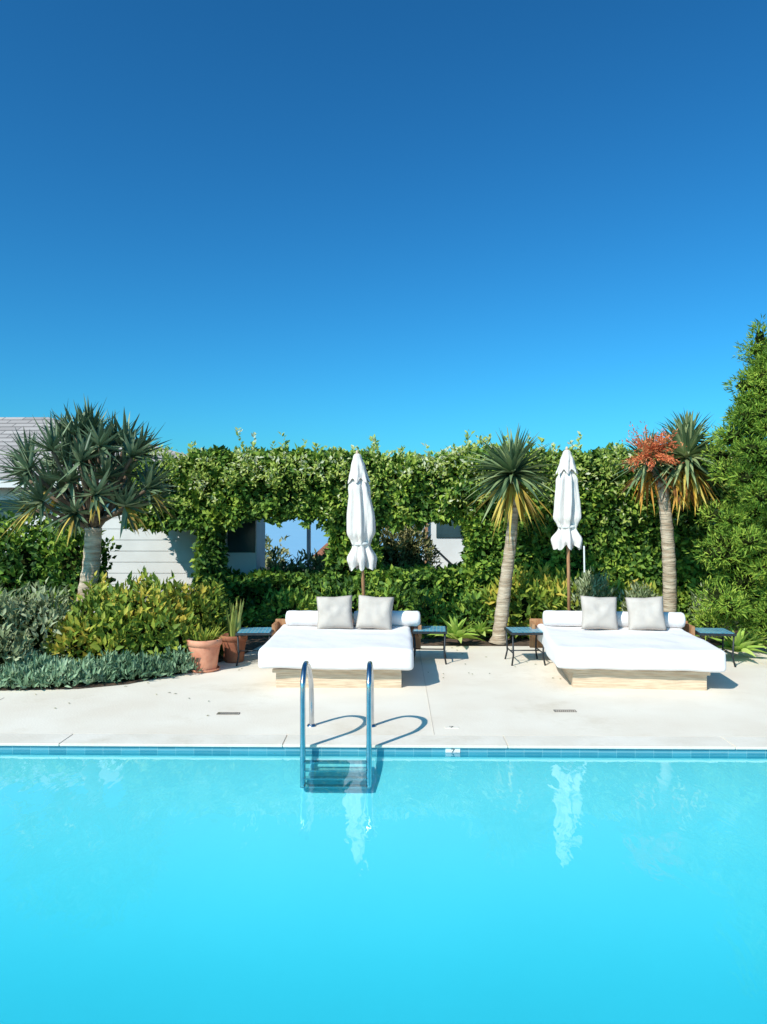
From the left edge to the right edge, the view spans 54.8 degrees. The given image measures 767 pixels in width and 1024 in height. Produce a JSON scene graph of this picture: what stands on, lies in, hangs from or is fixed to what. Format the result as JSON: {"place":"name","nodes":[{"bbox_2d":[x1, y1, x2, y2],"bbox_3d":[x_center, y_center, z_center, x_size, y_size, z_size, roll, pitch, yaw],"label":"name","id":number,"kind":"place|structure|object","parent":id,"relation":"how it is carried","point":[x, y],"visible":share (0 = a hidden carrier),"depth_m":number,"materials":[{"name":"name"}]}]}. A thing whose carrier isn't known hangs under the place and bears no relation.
{"place":"outdoors","nodes":[
{"label":"outdoors","id":0,"kind":"place"},
{"bbox_2d":[265,517,421,566],"bbox_3d":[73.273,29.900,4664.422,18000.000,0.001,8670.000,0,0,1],"label":"ocean","id":1,"kind":"structure","parent":0,"point":[295,541],"depth_m":867.18,"materials":[{"name":"liquid"}]},
{"bbox_2d":[0,645,766,736],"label":"pool deck","id":2,"kind":"structure","parent":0,"point":[469,694],"depth_m":7.30,"materials":[{"name":"concrete"}]},
{"bbox_2d":[0,645,260,689],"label":"planting bed soil","id":3,"kind":"structure","parent":2,"relation":"on","point":[121,682],"depth_m":8.12,"materials":[{"name":"brown soil"}]},
{"bbox_2d":[0,574,80,665],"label":"gray sage shrub","id":4,"kind":"object","parent":3,"relation":"on","point":[23,630],"visible":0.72,"depth_m":8.65,"materials":[{"name":"green plant"}]},
{"bbox_2d":[0,397,181,612],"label":"tree aloe","id":5,"kind":"object","parent":3,"relation":"on","point":[88,443],"visible":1,"depth_m":9.27,"materials":[{"name":"green plant"}]},
{"bbox_2d":[0,641,202,690],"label":"blue senecio groundcover","id":6,"kind":"object","parent":3,"relation":"on","point":[38,672],"visible":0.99,"depth_m":8.21,"materials":[{"name":"green plant"}]},
{"bbox_2d":[42,566,247,669],"bbox_3d":[-2.969,1.343,9.334,2.338,1.334,1.859,0,0,1],"label":"yellow green shrub","id":7,"kind":"object","parent":3,"relation":"on","point":[150,617],"visible":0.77,"depth_m":8.91,"materials":[{"name":"green plant"}]},
{"bbox_2d":[186,625,225,672],"bbox_3d":[-2.136,1.618,8.888,0.523,0.563,0.518,0,0,1],"label":"terracotta pot","id":8,"kind":"object","parent":2,"relation":"on","point":[204,647],"visible":0.99,"depth_m":8.75,"materials":[{"name":"ceramic"}]},
{"bbox_2d":[216,712,239,714],"bbox_3d":[-1.461,1.897,6.964,0.210,0.006,0.070,0,0,1],"label":"deck drain","id":9,"kind":"object","parent":2,"relation":"on","point":[230,713],"visible":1,"depth_m":6.96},
{"bbox_2d":[220,599,247,662],"bbox_3d":[-1.902,1.496,9.411,0.343,0.808,0.343,0,0,1],"label":"terracotta pot","id":10,"kind":"object","parent":2,"relation":"on","point":[229,645],"visible":0.9,"depth_m":9.32,"materials":[{"name":"ceramic"}]},
{"bbox_2d":[235,627,272,665],"bbox_3d":[-1.614,1.694,9.326,0.440,0.417,0.440,0,0,-3],"label":"patio side table","id":11,"kind":"object","parent":2,"relation":"on","point":[244,631],"visible":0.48,"depth_m":9.20,"materials":[{"name":"tile"}]},
{"bbox_2d":[300,661,375,788],"bbox_3d":[-0.378,1.730,6.258,0.618,0.980,0.703,0,0,1],"label":"pool ladder","id":12,"kind":"object","parent":2,"relation":"on","point":[307,669],"visible":1,"depth_m":5.92,"materials":[{"name":"silver metal"}]},
{"bbox_2d":[258,595,421,687],"bbox_3d":[-0.477,1.469,8.774,1.900,0.862,1.850,0,0,1],"label":"daybed","id":13,"kind":"object","parent":2,"relation":"on","point":[335,642],"visible":1,"depth_m":8.12,"materials":[{"name":"fabric"}]},
{"bbox_2d":[347,450,376,595],"bbox_3d":[-0.293,0.536,9.880,0.406,2.730,0.389,-3,0,1],"label":"closed patio umbrella","id":14,"kind":"object","parent":2,"relation":"on","point":[361,531],"visible":0.97,"depth_m":9.77,"materials":[{"name":"white fabric"}]},
{"bbox_2d":[0,650,764,732],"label":"deck joint","id":15,"kind":"object","parent":2,"relation":"on","point":[427,695],"visible":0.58,"depth_m":8.11,"materials":[{"name":"grey concrete"}]},
{"bbox_2d":[412,626,446,663],"bbox_3d":[0.588,1.694,9.442,0.440,0.417,0.440,0,0,4],"label":"patio side table","id":16,"kind":"object","parent":2,"relation":"on","point":[433,630],"visible":0.91,"depth_m":9.27,"materials":[{"name":"tile"}]},
{"bbox_2d":[504,627,545,665],"bbox_3d":[1.787,1.694,9.353,0.440,0.417,0.440,0,0,-2],"label":"patio side table","id":17,"kind":"object","parent":2,"relation":"on","point":[512,631],"visible":0.9,"depth_m":9.27,"materials":[{"name":"tile"}]},
{"bbox_2d":[553,710,576,711],"bbox_3d":[1.731,1.897,7.054,0.210,0.006,0.070,0,0,1],"label":"deck drain","id":18,"kind":"object","parent":2,"relation":"on","point":[564,711],"visible":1,"depth_m":7.03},
{"bbox_2d":[551,447,584,610],"bbox_3d":[2.466,0.510,9.909,0.418,2.780,0.390,-1,0,1],"label":"closed patio umbrella","id":19,"kind":"object","parent":2,"relation":"on","point":[567,512],"visible":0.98,"depth_m":9.81,"materials":[{"name":"white fabric"}]},
{"bbox_2d":[529,595,725,689],"bbox_3d":[2.822,1.469,8.717,2.000,0.862,1.849,0,0,6],"label":"daybed","id":20,"kind":"object","parent":2,"relation":"on","point":[641,643],"visible":0.98,"depth_m":8.04,"materials":[{"name":"fabric"}]},
{"bbox_2d":[695,628,736,666],"bbox_3d":[4.126,1.694,9.286,0.440,0.417,0.440,0,0,7],"label":"patio side table","id":21,"kind":"object","parent":2,"relation":"on","point":[701,632],"visible":0.55,"depth_m":9.12,"materials":[{"name":"tile"}]},
{"bbox_2d":[682,314,766,641],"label":"feathery conifer tree","id":22,"kind":"object","parent":2,"relation":"on","point":[744,435],"visible":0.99,"depth_m":9.83,"materials":[{"name":"green plant"}]},
{"bbox_2d":[739,626,766,648],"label":"agave plant","id":23,"kind":"object","parent":2,"relation":"on","point":[760,641],"visible":0.57,"depth_m":9.96,"materials":[{"name":"green plant"}]},
{"bbox_2d":[0,0,766,506],"label":"sky","id":24,"kind":"structure","parent":0,"point":[342,223],"materials":[{"name":"blue"}]},
{"bbox_2d":[227,626,766,646],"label":"border soil","id":25,"kind":"structure","parent":0,"point":[263,640],"depth_m":10.94,"materials":[{"name":"brown soil"}]},
{"bbox_2d":[0,504,121,620],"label":"side hedge","id":26,"kind":"object","parent":25,"relation":"on","point":[31,560],"visible":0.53,"depth_m":10.65,"materials":[{"name":"green plant"}]},
{"bbox_2d":[253,574,494,638],"bbox_3d":[-0.057,1.475,11.405,3.884,1.086,1.055,0,0,1],"label":"leafy shrub","id":27,"kind":"object","parent":25,"relation":"on","point":[425,606],"visible":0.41,"depth_m":11.27,"materials":[{"name":"green plant"}]},
{"bbox_2d":[119,427,766,631],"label":"ivy hedge","id":28,"kind":"object","parent":25,"relation":"on","point":[222,489],"visible":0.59,"depth_m":12.02,"materials":[{"name":"green plant"}]},
{"bbox_2d":[429,613,483,642],"bbox_3d":[1.024,1.648,10.556,0.728,0.397,0.784,0,0,-42],"label":"agave plant","id":29,"kind":"object","parent":25,"relation":"on","point":[454,630],"visible":0.92,"depth_m":10.47,"materials":[{"name":"green plant"}]},
{"bbox_2d":[467,619,492,636],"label":"agave plant","id":30,"kind":"object","parent":25,"relation":"on","point":[482,628],"visible":0.91,"depth_m":10.92,"materials":[{"name":"green plant"}]},
{"bbox_2d":[458,424,560,644],"bbox_3d":[1.834,0.297,10.764,1.582,3.238,1.578,0,0,1],"label":"dragon tree","id":31,"kind":"object","parent":25,"relation":"on","point":[509,474],"visible":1,"depth_m":10.62,"materials":[{"name":"green plant"}]},
{"bbox_2d":[474,561,677,638],"bbox_3d":[2.898,1.396,11.286,3.188,1.337,1.328,0,0,1],"label":"leafy shrub","id":32,"kind":"object","parent":25,"relation":"on","point":[527,601],"visible":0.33,"depth_m":11.04,"materials":[{"name":"green plant"}]},
{"bbox_2d":[566,566,617,610],"bbox_3d":[3.083,1.335,10.957,0.738,1.102,0.778,0,0,34],"label":"gray bush","id":33,"kind":"object","parent":25,"relation":"on","point":[584,584],"visible":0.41,"depth_m":10.85,"materials":[{"name":"green plant"}]},
{"bbox_2d":[605,409,742,611],"bbox_3d":[4.212,0.143,10.949,1.946,3.514,1.814,0,0,1],"label":"dragon tree","id":34,"kind":"object","parent":25,"relation":"on","point":[683,471],"visible":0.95,"depth_m":10.71,"materials":[{"name":"green plant"}]},
{"bbox_2d":[615,579,747,640],"bbox_3d":[4.344,1.448,10.833,1.898,0.938,0.906,0,0,1],"label":"gray bush","id":35,"kind":"object","parent":25,"relation":"on","point":[646,593],"visible":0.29,"depth_m":10.83,"materials":[{"name":"green plant"}]},
{"bbox_2d":[710,626,766,656],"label":"agave plant","id":36,"kind":"object","parent":25,"relation":"on","point":[741,646],"visible":0.88,"depth_m":9.51,"materials":[{"name":"green plant"}]},
{"bbox_3d":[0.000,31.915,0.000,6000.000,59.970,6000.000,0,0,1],"label":"ground","id":37,"kind":"structure","parent":0,"visible":0},
{"bbox_2d":[0,495,264,584],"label":"walls","id":38,"kind":"structure","parent":37,"relation":"on","point":[260,542],"depth_m":13.54,"materials":[{"name":"white paint"}]},
{"bbox_2d":[0,417,186,478],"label":"roof","id":39,"kind":"structure","parent":38,"relation":"on","point":[8,425],"depth_m":15.22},
{"bbox_2d":[0,479,108,487],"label":"fascia","id":40,"kind":"structure","parent":39,"relation":"attached to","point":[6,485],"depth_m":12.96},
{"bbox_2d":[0,488,202,611],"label":"siding boards","id":41,"kind":"object","parent":38,"relation":"attached to","point":[159,552],"depth_m":13.35,"materials":[{"name":"white wood"}]},
{"bbox_2d":[0,500,254,552],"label":"windows","id":42,"kind":"structure","parent":38,"relation":"attached to","point":[240,539],"depth_m":13.32,"materials":[{"name":"black glass"}]},
{"bbox_2d":[0,497,27,530],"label":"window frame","id":43,"kind":"object","parent":42,"relation":"attached to","point":[2,498],"visible":0.09,"depth_m":13.36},
{"bbox_2d":[224,539,255,574],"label":"corner trim","id":44,"kind":"structure","parent":38,"relation":"attached to","point":[245,563],"depth_m":13.33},
{"bbox_2d":[260,545,326,573],"bbox_3d":[-1.304,1.248,13.702,2.685,1.514,1.258,0,0,-4],"label":"background shrub","id":45,"kind":"object","parent":37,"relation":"on","point":[318,563],"visible":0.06,"depth_m":13.60,"materials":[{"name":"green plant"}]},
{"bbox_2d":[307,525,310,568],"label":"porch posts","id":46,"kind":"object","parent":37,"relation":"on","point":[308,541],"visible":0.29,"depth_m":19.23,"materials":[{"name":"white wood"}]},
{"bbox_2d":[314,543,328,556],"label":"distant house","id":47,"kind":"structure","parent":37,"relation":"on","point":[320,551],"depth_m":46.19,"materials":[{"name":"ceramic"}]},
{"bbox_2d":[265,534,421,566],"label":"distant trees","id":48,"kind":"object","parent":37,"relation":"on","point":[268,546],"visible":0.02,"depth_m":34.26,"materials":[{"name":"green plant"}]},
{"bbox_2d":[0,746,766,1023],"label":"swimming pool","id":49,"kind":"structure","parent":37,"relation":"in","point":[198,885],"depth_m":5.46,"materials":[{"name":"liquid"}]},
{"bbox_2d":[0,733,766,749],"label":"pool coping","id":50,"kind":"object","parent":49,"relation":"on","point":[404,741],"visible":1,"depth_m":6.12,"materials":[{"name":"stone"}]},
{"bbox_2d":[379,524,441,568],"bbox_3d":[0.238,0.791,14.675,1.826,2.484,1.319,0,0,-14],"label":"background bush","id":51,"kind":"object","parent":37,"relation":"on","point":[408,546],"visible":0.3,"depth_m":14.48,"materials":[{"name":"green plant"}]},
{"bbox_2d":[422,522,464,567],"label":"walls","id":52,"kind":"structure","parent":37,"relation":"on","point":[451,549],"depth_m":17.98,"materials":[{"name":"white paint"}]},
{"bbox_2d":[431,545,451,563],"bbox_3d":[1.557,1.175,17.928,0.850,0.870,0.001,0,0,1],"label":"stair rail","id":53,"kind":"object","parent":52,"relation":"attached to","point":[443,556],"visible":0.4,"depth_m":17.93,"materials":[{"name":"metal"}]},
{"bbox_2d":[436,520,462,537],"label":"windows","id":54,"kind":"structure","parent":52,"relation":"attached to","point":[445,531],"depth_m":17.95,"materials":[{"name":"grey glass"}]}
]}

